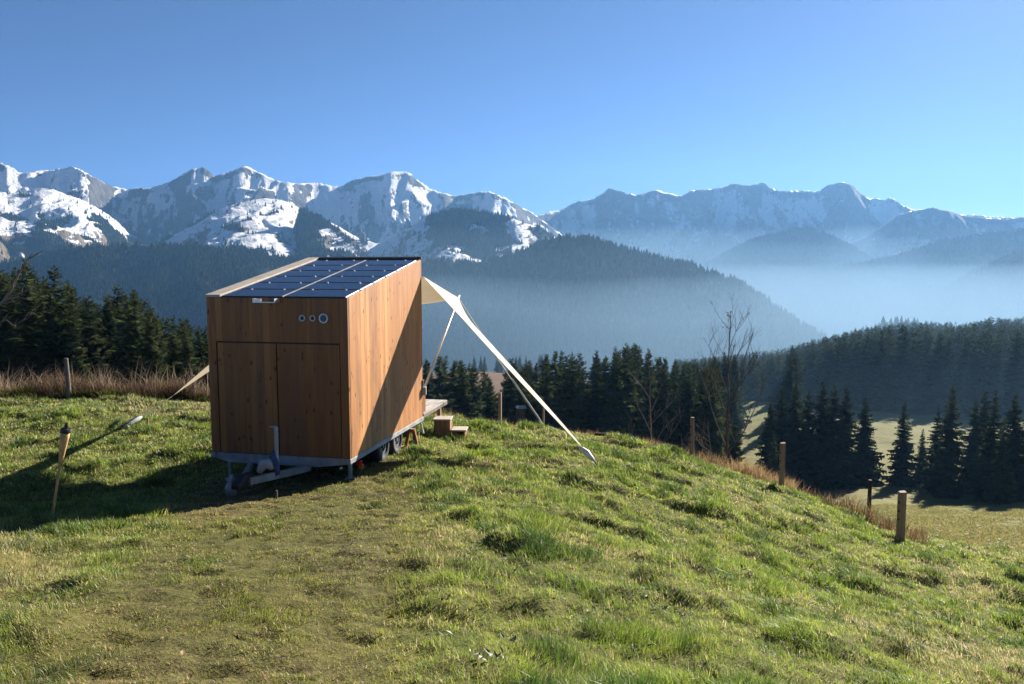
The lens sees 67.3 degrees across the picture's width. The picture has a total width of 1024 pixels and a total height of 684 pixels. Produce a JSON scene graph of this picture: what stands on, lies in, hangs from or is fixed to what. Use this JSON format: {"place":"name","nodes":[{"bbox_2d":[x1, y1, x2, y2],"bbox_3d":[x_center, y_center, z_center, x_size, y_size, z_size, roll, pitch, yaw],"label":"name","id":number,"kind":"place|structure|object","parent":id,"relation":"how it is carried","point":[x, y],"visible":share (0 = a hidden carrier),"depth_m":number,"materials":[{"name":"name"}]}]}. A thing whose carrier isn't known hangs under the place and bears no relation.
{"place":"outdoors","nodes":[
{"label":"outdoors","id":0,"kind":"place"},
{"bbox_2d":[0,393,1023,683],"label":"ground","id":1,"kind":"structure","parent":0,"point":[144,593],"depth_m":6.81,"materials":[{"name":"plant"}]},
{"bbox_2d":[0,250,42,325],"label":"bare tree","id":2,"kind":"object","parent":1,"relation":"on","point":[4,300],"visible":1,"depth_m":10.68,"materials":[{"name":"brown plant"}]},
{"bbox_2d":[50,422,70,518],"bbox_3d":[-5.455,1.629,9.286,0.448,1.373,0.114,3,6,30],"label":"garden torch","id":3,"kind":"object","parent":1,"relation":"on","point":[65,431],"visible":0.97,"depth_m":9.17,"materials":[{"name":"brown wood"}]},
{"bbox_2d":[63,358,70,398],"bbox_3d":[-12.590,1.196,21.800,0.152,1.481,0.148,0,5,2],"label":"fence post","id":4,"kind":"object","parent":1,"relation":"on","point":[67,375],"visible":0.71,"depth_m":21.75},
{"bbox_2d":[0,371,209,400],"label":"dry weeds","id":5,"kind":"object","parent":1,"relation":"on","point":[167,391],"visible":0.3,"depth_m":22.24,"materials":[{"name":"plant"}]},
{"bbox_2d":[0,381,209,401],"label":"weeds","id":6,"kind":"object","parent":1,"relation":"on","point":[90,395],"visible":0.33,"depth_m":21.87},
{"bbox_2d":[0,357,209,395],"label":"dry stalks","id":7,"kind":"object","parent":1,"relation":"on","point":[101,381],"visible":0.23,"depth_m":22.63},
{"bbox_2d":[205,256,446,496],"bbox_3d":[-3.436,0.365,14.540,2.590,3.989,7.106,1,6,12],"label":"wooden trailer","id":8,"kind":"object","parent":1,"relation":"on","point":[315,361],"visible":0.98,"depth_m":12.79,"materials":[{"name":"brown wood"}]},
{"bbox_2d":[141,276,580,445],"bbox_3d":[-3.589,0.572,17.556,10.117,4.164,5.791,0,5,0],"label":"awning","id":9,"kind":"object","parent":8,"relation":"attached to","point":[432,292],"visible":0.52,"depth_m":16.67,"materials":[{"name":"beige fabric"}]},
{"bbox_2d":[401,428,418,447],"bbox_3d":[-2.010,1.938,15.389,0.580,0.430,0.160,1,6,12],"label":"trestle","id":10,"kind":"object","parent":1,"relation":"on","point":[412,430],"visible":0.54,"depth_m":15.36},
{"bbox_2d":[433,416,467,436],"bbox_3d":[-1.374,1.897,17.244,0.745,0.412,0.420,0,5,3],"label":"step stool","id":11,"kind":"object","parent":1,"relation":"on","point":[443,425],"visible":0.92,"depth_m":17.07,"materials":[{"name":"brown wood"}]},
{"bbox_2d":[37,488,957,683],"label":"dead leaves","id":12,"kind":"object","parent":1,"relation":"on","point":[182,652],"visible":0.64,"depth_m":5.24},
{"bbox_2d":[1,398,1012,683],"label":"broad weeds","id":13,"kind":"object","parent":1,"relation":"on","point":[489,654],"visible":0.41,"depth_m":6.72,"materials":[{"name":"green plant"}]},
{"bbox_2d":[619,365,704,450],"bbox_3d":[5.253,3.217,26.451,2.792,4.848,2.337,2,6,22],"label":"bare tree","id":14,"kind":"object","parent":1,"relation":"on","point":[650,429],"visible":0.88,"depth_m":26.46,"materials":[{"name":"brown plant"}]},
{"bbox_2d":[689,417,693,455],"bbox_3d":[4.609,2.626,19.723,0.140,1.406,0.139,-1,6,-11],"label":"fence post","id":15,"kind":"object","parent":1,"relation":"on","point":[691,449],"visible":0.74,"depth_m":19.67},
{"bbox_2d":[681,415,712,459],"bbox_3d":[5.344,3.151,21.981,0.943,2.260,0.820,-5,8,-45],"label":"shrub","id":16,"kind":"object","parent":1,"relation":"on","point":[703,436],"visible":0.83,"depth_m":21.99,"materials":[{"name":"plant"}]},
{"bbox_2d":[693,293,764,464],"bbox_3d":[5.874,1.289,20.901,1.895,5.285,2.708,2,6,17],"label":"bare tree","id":17,"kind":"object","parent":1,"relation":"on","point":[727,413],"visible":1,"depth_m":20.80,"materials":[{"name":"brown plant"}]},
{"bbox_2d":[778,442,785,486],"bbox_3d":[6.399,3.064,18.260,0.133,1.379,0.134,1,5,7],"label":"fence post","id":18,"kind":"object","parent":1,"relation":"on","point":[782,463],"visible":0.83,"depth_m":18.20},
{"bbox_2d":[758,465,933,545],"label":"weeds","id":19,"kind":"object","parent":1,"relation":"on","point":[868,513],"visible":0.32,"depth_m":18.10,"materials":[{"name":"plant"}]},
{"bbox_2d":[896,490,906,542],"bbox_3d":[8.039,3.718,15.912,0.162,1.292,0.158,1,5,9],"label":"fence post","id":20,"kind":"object","parent":1,"relation":"on","point":[901,515],"visible":0.81,"depth_m":15.85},
{"bbox_2d":[0,162,1023,380],"bbox_3d":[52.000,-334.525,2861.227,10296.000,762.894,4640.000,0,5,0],"label":"mountains","id":21,"kind":"structure","parent":0,"point":[701,226],"depth_m":2901.74,"materials":[{"name":"snow"}]},
{"bbox_2d":[0,187,1023,380],"bbox_3d":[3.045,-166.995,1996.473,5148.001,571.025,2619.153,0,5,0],"label":"mountain forest","id":22,"kind":"object","parent":21,"relation":"on","point":[677,270],"visible":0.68,"depth_m":1448.20,"materials":[{"name":"plant"}]},
{"bbox_2d":[0,0,1023,217],"label":"sky","id":23,"kind":"structure","parent":0,"point":[541,106],"materials":[{"name":"blue"}]},
{"bbox_2d":[592,430,799,490],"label":"dry grass","id":24,"kind":"structure","parent":0,"point":[748,470],"depth_m":19.84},
{"bbox_2d":[431,371,1023,536],"bbox_3d":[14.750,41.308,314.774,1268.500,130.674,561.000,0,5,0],"label":"hillside","id":25,"kind":"structure","parent":0,"point":[884,423],"depth_m":172.76,"materials":[{"name":"plant"}]},
{"bbox_2d":[0,273,40,388],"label":"spruce tree","id":26,"kind":"object","parent":25,"relation":"on","point":[7,353],"visible":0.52,"depth_m":60.27,"materials":[{"name":"green plant"}]},
{"bbox_2d":[2,259,49,382],"bbox_3d":[-38.975,2.272,62.673,7.661,18.090,7.377,-3,6,-26],"label":"spruce tree","id":27,"kind":"object","parent":25,"relation":"on","point":[29,329],"visible":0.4,"depth_m":61.73,"materials":[{"name":"green plant"}]},
{"bbox_2d":[12,269,44,343],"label":"spruce tree","id":28,"kind":"object","parent":25,"relation":"on","point":[30,273],"visible":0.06,"depth_m":66.72,"materials":[{"name":"green plant"}]},
{"bbox_2d":[25,277,59,373],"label":"spruce tree","id":29,"kind":"object","parent":25,"relation":"on","point":[42,305],"visible":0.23,"depth_m":63.09,"materials":[{"name":"green plant"}]},
{"bbox_2d":[29,287,74,380],"bbox_3d":[-36.668,3.343,61.791,6.681,15.589,6.117,3,6,27],"label":"spruce tree","id":30,"kind":"object","parent":25,"relation":"on","point":[51,353],"visible":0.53,"depth_m":61.06,"materials":[{"name":"green plant"}]},
{"bbox_2d":[35,265,83,357],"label":"spruce tree","id":31,"kind":"object","parent":25,"relation":"on","point":[61,306],"visible":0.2,"depth_m":65.83,"materials":[{"name":"green plant"}]},
{"bbox_2d":[59,301,93,384],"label":"spruce tree","id":32,"kind":"object","parent":25,"relation":"on","point":[76,363],"visible":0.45,"depth_m":59.25,"materials":[{"name":"green plant"}]},
{"bbox_2d":[60,285,101,379],"bbox_3d":[-37.011,3.417,65.551,6.005,16.488,5.945,1,5,7],"label":"spruce tree","id":33,"kind":"object","parent":25,"relation":"on","point":[70,300],"visible":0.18,"depth_m":64.64,"materials":[{"name":"green plant"}]},
{"bbox_2d":[66,295,125,387],"bbox_3d":[-34.941,4.146,63.474,8.378,16.038,7.636,1,5,9],"label":"spruce tree","id":34,"kind":"object","parent":25,"relation":"on","point":[93,341],"visible":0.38,"depth_m":62.97,"materials":[{"name":"green plant"}]},
{"bbox_2d":[91,297,122,372],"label":"spruce tree","id":35,"kind":"object","parent":25,"relation":"on","point":[104,317],"visible":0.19,"depth_m":69.78,"materials":[{"name":"green plant"}]},
{"bbox_2d":[96,294,123,378],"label":"spruce tree","id":36,"kind":"object","parent":25,"relation":"on","point":[108,313],"visible":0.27,"depth_m":69.64,"materials":[{"name":"green plant"}]},
{"bbox_2d":[95,284,128,340],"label":"spruce tree","id":37,"kind":"object","parent":25,"relation":"on","point":[120,301],"visible":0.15,"depth_m":73.86,"materials":[{"name":"green plant"}]},
{"bbox_2d":[103,293,151,387],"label":"spruce tree","id":38,"kind":"object","parent":25,"relation":"on","point":[119,354],"visible":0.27,"depth_m":67.49,"materials":[{"name":"green plant"}]},
{"bbox_2d":[115,289,152,382],"bbox_3d":[-30.406,3.798,62.304,5.181,16.083,5.233,-4,6,-33],"label":"spruce tree","id":39,"kind":"object","parent":25,"relation":"on","point":[130,363],"visible":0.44,"depth_m":61.84,"materials":[{"name":"green plant"}]},
{"bbox_2d":[127,307,175,388],"bbox_3d":[-27.737,4.634,59.726,6.078,14.669,6.329,4,7,38],"label":"spruce tree","id":40,"kind":"object","parent":25,"relation":"on","point":[149,354],"visible":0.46,"depth_m":59.10,"materials":[{"name":"green plant"}]},
{"bbox_2d":[152,316,175,378],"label":"spruce tree","id":41,"kind":"object","parent":25,"relation":"on","point":[161,341],"visible":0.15,"depth_m":67.08,"materials":[{"name":"green plant"}]},
{"bbox_2d":[161,331,206,385],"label":"spruce tree","id":42,"kind":"object","parent":25,"relation":"on","point":[171,360],"visible":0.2,"depth_m":62.10,"materials":[{"name":"green plant"}]},
{"bbox_2d":[170,326,206,388],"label":"spruce tree","id":43,"kind":"object","parent":25,"relation":"on","point":[186,357],"visible":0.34,"depth_m":58.66,"materials":[{"name":"green plant"}]},
{"bbox_2d":[188,326,209,389],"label":"spruce tree","id":44,"kind":"object","parent":25,"relation":"on","point":[202,355],"visible":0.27,"depth_m":65.22,"materials":[{"name":"green plant"}]},
{"bbox_2d":[422,359,437,413],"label":"spruce tree","id":45,"kind":"object","parent":25,"relation":"on","point":[429,386],"visible":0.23,"depth_m":128.37,"materials":[{"name":"green plant"}]},
{"bbox_2d":[427,356,451,399],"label":"spruce tree","id":46,"kind":"object","parent":25,"relation":"on","point":[438,381],"visible":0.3,"depth_m":136.66,"materials":[{"name":"green plant"}]},
{"bbox_2d":[434,360,467,414],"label":"spruce tree","id":47,"kind":"object","parent":25,"relation":"on","point":[453,378],"visible":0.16,"depth_m":128.78,"materials":[{"name":"green plant"}]},
{"bbox_2d":[442,360,482,420],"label":"spruce tree","id":48,"kind":"object","parent":25,"relation":"on","point":[465,400],"visible":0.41,"depth_m":116.09,"materials":[{"name":"green plant"}]},
{"bbox_2d":[467,366,490,417],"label":"spruce tree","id":49,"kind":"object","parent":25,"relation":"on","point":[477,387],"visible":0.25,"depth_m":127.78,"materials":[{"name":"green plant"}]},
{"bbox_2d":[482,391,497,421],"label":"spruce tree","id":50,"kind":"object","parent":25,"relation":"on","point":[491,413],"visible":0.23,"depth_m":124.94,"materials":[{"name":"green plant"}]},
{"bbox_2d":[482,379,497,416],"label":"spruce tree","id":51,"kind":"object","parent":25,"relation":"on","point":[487,390],"visible":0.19,"depth_m":137.26,"materials":[{"name":"green plant"}]},
{"bbox_2d":[492,358,520,420],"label":"spruce tree","id":52,"kind":"object","parent":25,"relation":"on","point":[506,381],"visible":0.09,"depth_m":121.96,"materials":[{"name":"green plant"}]},
{"bbox_2d":[496,362,519,422],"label":"spruce tree","id":53,"kind":"object","parent":25,"relation":"on","point":[510,388],"visible":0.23,"depth_m":116.86,"materials":[{"name":"green plant"}]},
{"bbox_2d":[503,369,536,425],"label":"spruce tree","id":54,"kind":"object","parent":25,"relation":"on","point":[522,401],"visible":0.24,"depth_m":109.14,"materials":[{"name":"green plant"}]},
{"bbox_2d":[514,405,526,423],"bbox_3d":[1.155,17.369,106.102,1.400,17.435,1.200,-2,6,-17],"label":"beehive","id":55,"kind":"object","parent":25,"relation":"on","point":[520,413],"visible":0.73,"depth_m":104.97,"materials":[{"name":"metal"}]},
{"bbox_2d":[509,364,538,423],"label":"spruce tree","id":56,"kind":"object","parent":25,"relation":"on","point":[526,375],"visible":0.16,"depth_m":112.40,"materials":[{"name":"green plant"}]},
{"bbox_2d":[531,363,543,403],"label":"spruce tree","id":57,"kind":"object","parent":25,"relation":"on","point":[535,377],"visible":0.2,"depth_m":143.22,"materials":[{"name":"green plant"}]},
{"bbox_2d":[528,362,566,429],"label":"spruce tree","id":58,"kind":"object","parent":25,"relation":"on","point":[551,403],"visible":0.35,"depth_m":109.94,"materials":[{"name":"green plant"}]},
{"bbox_2d":[539,351,568,422],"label":"spruce tree","id":59,"kind":"object","parent":25,"relation":"on","point":[554,366],"visible":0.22,"depth_m":123.45,"materials":[{"name":"green plant"}]},
{"bbox_2d":[553,355,586,424],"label":"spruce tree","id":60,"kind":"object","parent":25,"relation":"on","point":[559,385],"visible":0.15,"depth_m":118.80,"materials":[{"name":"green plant"}]},
{"bbox_2d":[557,352,593,434],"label":"spruce tree","id":61,"kind":"object","parent":25,"relation":"on","point":[573,397],"visible":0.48,"depth_m":111.07,"materials":[{"name":"green plant"}]},
{"bbox_2d":[564,363,592,433],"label":"spruce tree","id":62,"kind":"object","parent":25,"relation":"on","point":[583,387],"visible":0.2,"depth_m":114.17,"materials":[{"name":"green plant"}]},
{"bbox_2d":[576,353,594,417],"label":"spruce tree","id":63,"kind":"object","parent":25,"relation":"on","point":[582,370],"visible":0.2,"depth_m":146.23,"materials":[{"name":"green plant"}]},
{"bbox_2d":[583,358,612,433],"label":"spruce tree","id":64,"kind":"object","parent":25,"relation":"on","point":[597,401],"visible":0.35,"depth_m":115.67,"materials":[{"name":"green plant"}]},
{"bbox_2d":[592,355,611,412],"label":"spruce tree","id":65,"kind":"object","parent":25,"relation":"on","point":[605,363],"visible":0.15,"depth_m":153.38,"materials":[{"name":"green plant"}]},
{"bbox_2d":[593,351,634,434],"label":"spruce tree","id":66,"kind":"object","parent":25,"relation":"on","point":[611,422],"visible":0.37,"depth_m":110.74,"materials":[{"name":"green plant"}]},
{"bbox_2d":[601,346,648,439],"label":"spruce tree","id":67,"kind":"object","parent":25,"relation":"on","point":[628,381],"visible":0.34,"depth_m":114.14,"materials":[{"name":"green plant"}]},
{"bbox_2d":[613,348,648,440],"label":"spruce tree","id":68,"kind":"object","parent":25,"relation":"on","point":[635,405],"visible":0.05,"depth_m":119.44,"materials":[{"name":"green plant"}]},
{"bbox_2d":[632,343,644,407],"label":"spruce tree","id":69,"kind":"object","parent":25,"relation":"on","point":[636,363],"visible":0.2,"depth_m":140.12,"materials":[{"name":"green plant"}]},
{"bbox_2d":[638,348,656,418],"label":"spruce tree","id":70,"kind":"object","parent":25,"relation":"on","point":[648,354],"visible":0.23,"depth_m":131.79,"materials":[{"name":"green plant"}]},
{"bbox_2d":[637,365,659,442],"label":"spruce tree","id":71,"kind":"object","parent":25,"relation":"on","point":[650,392],"visible":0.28,"depth_m":125.19,"materials":[{"name":"green plant"}]},
{"bbox_2d":[643,358,683,449],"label":"spruce tree","id":72,"kind":"object","parent":25,"relation":"on","point":[662,402],"visible":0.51,"depth_m":121.34,"materials":[{"name":"green plant"}]},
{"bbox_2d":[668,361,697,430],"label":"spruce tree","id":73,"kind":"object","parent":25,"relation":"on","point":[683,374],"visible":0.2,"depth_m":131.43,"materials":[{"name":"green plant"}]},
{"bbox_2d":[670,362,698,448],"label":"spruce tree","id":74,"kind":"object","parent":25,"relation":"on","point":[688,401],"visible":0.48,"depth_m":123.50,"materials":[{"name":"green plant"}]},
{"bbox_2d":[683,370,718,451],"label":"spruce tree","id":75,"kind":"object","parent":25,"relation":"on","point":[694,413],"visible":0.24,"depth_m":111.00,"materials":[{"name":"green plant"}]},
{"bbox_2d":[682,367,739,462],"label":"spruce tree","id":76,"kind":"object","parent":25,"relation":"on","point":[716,442],"visible":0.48,"depth_m":107.42,"materials":[{"name":"green plant"}]},
{"bbox_2d":[710,364,725,443],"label":"spruce tree","id":77,"kind":"object","parent":25,"relation":"on","point":[716,382],"visible":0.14,"depth_m":124.23,"materials":[{"name":"green plant"}]},
{"bbox_2d":[719,352,732,401],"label":"spruce tree","id":78,"kind":"object","parent":25,"relation":"on","point":[724,365],"visible":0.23,"depth_m":190.62,"materials":[{"name":"green plant"}]},
{"bbox_2d":[711,361,740,457],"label":"spruce tree","id":79,"kind":"object","parent":25,"relation":"on","point":[723,401],"visible":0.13,"depth_m":155.14,"materials":[{"name":"green plant"}]},
{"bbox_2d":[720,419,745,466],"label":"spruce tree","id":80,"kind":"object","parent":25,"relation":"on","point":[734,454],"visible":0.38,"depth_m":101.43,"materials":[{"name":"green plant"}]},
{"bbox_2d":[725,381,748,438],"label":"spruce tree","id":81,"kind":"object","parent":25,"relation":"on","point":[734,406],"visible":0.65,"depth_m":178.45,"materials":[{"name":"green plant"}]},
{"bbox_2d":[727,354,751,423],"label":"spruce tree","id":82,"kind":"object","parent":25,"relation":"on","point":[736,378],"visible":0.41,"depth_m":196.46,"materials":[{"name":"green plant"}]},
{"bbox_2d":[762,354,777,401],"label":"spruce tree","id":83,"kind":"object","parent":25,"relation":"on","point":[770,386],"visible":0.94,"depth_m":236.71,"materials":[{"name":"green plant"}]},
{"bbox_2d":[754,403,787,481],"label":"spruce tree","id":84,"kind":"object","parent":25,"relation":"on","point":[765,451],"visible":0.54,"depth_m":113.36,"materials":[{"name":"green plant"}]},
{"bbox_2d":[764,433,778,477],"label":"spruce tree","id":85,"kind":"object","parent":25,"relation":"on","point":[773,463],"visible":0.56,"depth_m":107.78,"materials":[{"name":"green plant"}]},
{"bbox_2d":[762,389,799,488],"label":"spruce tree","id":86,"kind":"object","parent":25,"relation":"on","point":[782,421],"visible":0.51,"depth_m":117.16,"materials":[{"name":"green plant"}]},
{"bbox_2d":[773,355,789,402],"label":"spruce tree","id":87,"kind":"object","parent":25,"relation":"on","point":[784,374],"visible":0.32,"depth_m":230.76,"materials":[{"name":"green plant"}]},
{"bbox_2d":[773,353,802,420],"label":"spruce tree","id":88,"kind":"object","parent":25,"relation":"on","point":[788,387],"visible":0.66,"depth_m":187.24,"materials":[{"name":"green plant"}]},
{"bbox_2d":[784,384,808,490],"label":"spruce tree","id":89,"kind":"object","parent":25,"relation":"on","point":[794,410],"visible":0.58,"depth_m":120.02,"materials":[{"name":"green plant"}]},
{"bbox_2d":[792,357,804,418],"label":"spruce tree","id":90,"kind":"object","parent":25,"relation":"on","point":[797,387],"visible":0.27,"depth_m":193.75,"materials":[{"name":"green plant"}]},
{"bbox_2d":[789,392,830,491],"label":"spruce tree","id":91,"kind":"object","parent":25,"relation":"on","point":[805,452],"visible":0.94,"depth_m":118.08,"materials":[{"name":"green plant"}]},
{"bbox_2d":[811,380,831,462],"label":"spruce tree","id":92,"kind":"object","parent":25,"relation":"on","point":[820,408],"visible":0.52,"depth_m":122.15,"materials":[{"name":"green plant"}]},
{"bbox_2d":[816,384,861,488],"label":"spruce tree","id":93,"kind":"object","parent":25,"relation":"on","point":[835,474],"visible":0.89,"depth_m":119.05,"materials":[{"name":"green plant"}]},
{"bbox_2d":[673,316,1023,411],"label":"hill forest","id":94,"kind":"object","parent":25,"relation":"on","point":[984,336],"visible":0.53,"depth_m":248.28,"materials":[{"name":"plant"}]},
{"bbox_2d":[836,388,868,486],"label":"spruce tree","id":95,"kind":"object","parent":25,"relation":"on","point":[849,442],"visible":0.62,"depth_m":122.12,"materials":[{"name":"green plant"}]},
{"bbox_2d":[854,397,886,486],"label":"spruce tree","id":96,"kind":"object","parent":25,"relation":"on","point":[867,453],"visible":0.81,"depth_m":125.07,"materials":[{"name":"green plant"}]},
{"bbox_2d":[881,401,921,487],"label":"spruce tree","id":97,"kind":"object","parent":25,"relation":"on","point":[902,467],"visible":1,"depth_m":123.54,"materials":[{"name":"green plant"}]},
{"bbox_2d":[911,430,928,481],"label":"spruce tree","id":98,"kind":"object","parent":25,"relation":"on","point":[921,449],"visible":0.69,"depth_m":128.04,"materials":[{"name":"green plant"}]},
{"bbox_2d":[917,408,942,486],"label":"spruce tree","id":99,"kind":"object","parent":25,"relation":"on","point":[933,439],"visible":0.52,"depth_m":123.09,"materials":[{"name":"green plant"}]},
{"bbox_2d":[855,503,1023,552],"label":"meadow grass","id":100,"kind":"structure","parent":25,"relation":"on","point":[968,529],"depth_m":56.06,"materials":[{"name":"plant"}]},
{"bbox_2d":[920,385,971,498],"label":"spruce tree","id":101,"kind":"object","parent":25,"relation":"on","point":[943,480],"visible":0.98,"depth_m":113.29,"materials":[{"name":"green plant"}]},
{"bbox_2d":[959,398,984,494],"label":"spruce tree","id":102,"kind":"object","parent":25,"relation":"on","point":[971,439],"visible":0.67,"depth_m":115.43,"materials":[{"name":"green plant"}]},
{"bbox_2d":[963,388,992,459],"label":"spruce tree","id":103,"kind":"object","parent":25,"relation":"on","point":[984,410],"visible":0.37,"depth_m":119.33,"materials":[{"name":"green plant"}]},
{"bbox_2d":[965,391,1003,501],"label":"spruce tree","id":104,"kind":"object","parent":25,"relation":"on","point":[985,458],"visible":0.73,"depth_m":107.66,"materials":[{"name":"green plant"}]},
{"bbox_2d":[975,342,1012,412],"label":"spruce tree","id":105,"kind":"object","parent":25,"relation":"on","point":[995,373],"visible":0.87,"depth_m":234.23,"materials":[{"name":"green plant"}]},
{"bbox_2d":[982,418,1018,504],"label":"spruce tree","id":106,"kind":"object","parent":25,"relation":"on","point":[999,488],"visible":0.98,"depth_m":98.43,"materials":[{"name":"green plant"}]},
{"bbox_2d":[980,394,1023,502],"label":"spruce tree","id":107,"kind":"object","parent":25,"relation":"on","point":[1015,444],"visible":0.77,"depth_m":101.94,"materials":[{"name":"green plant"}]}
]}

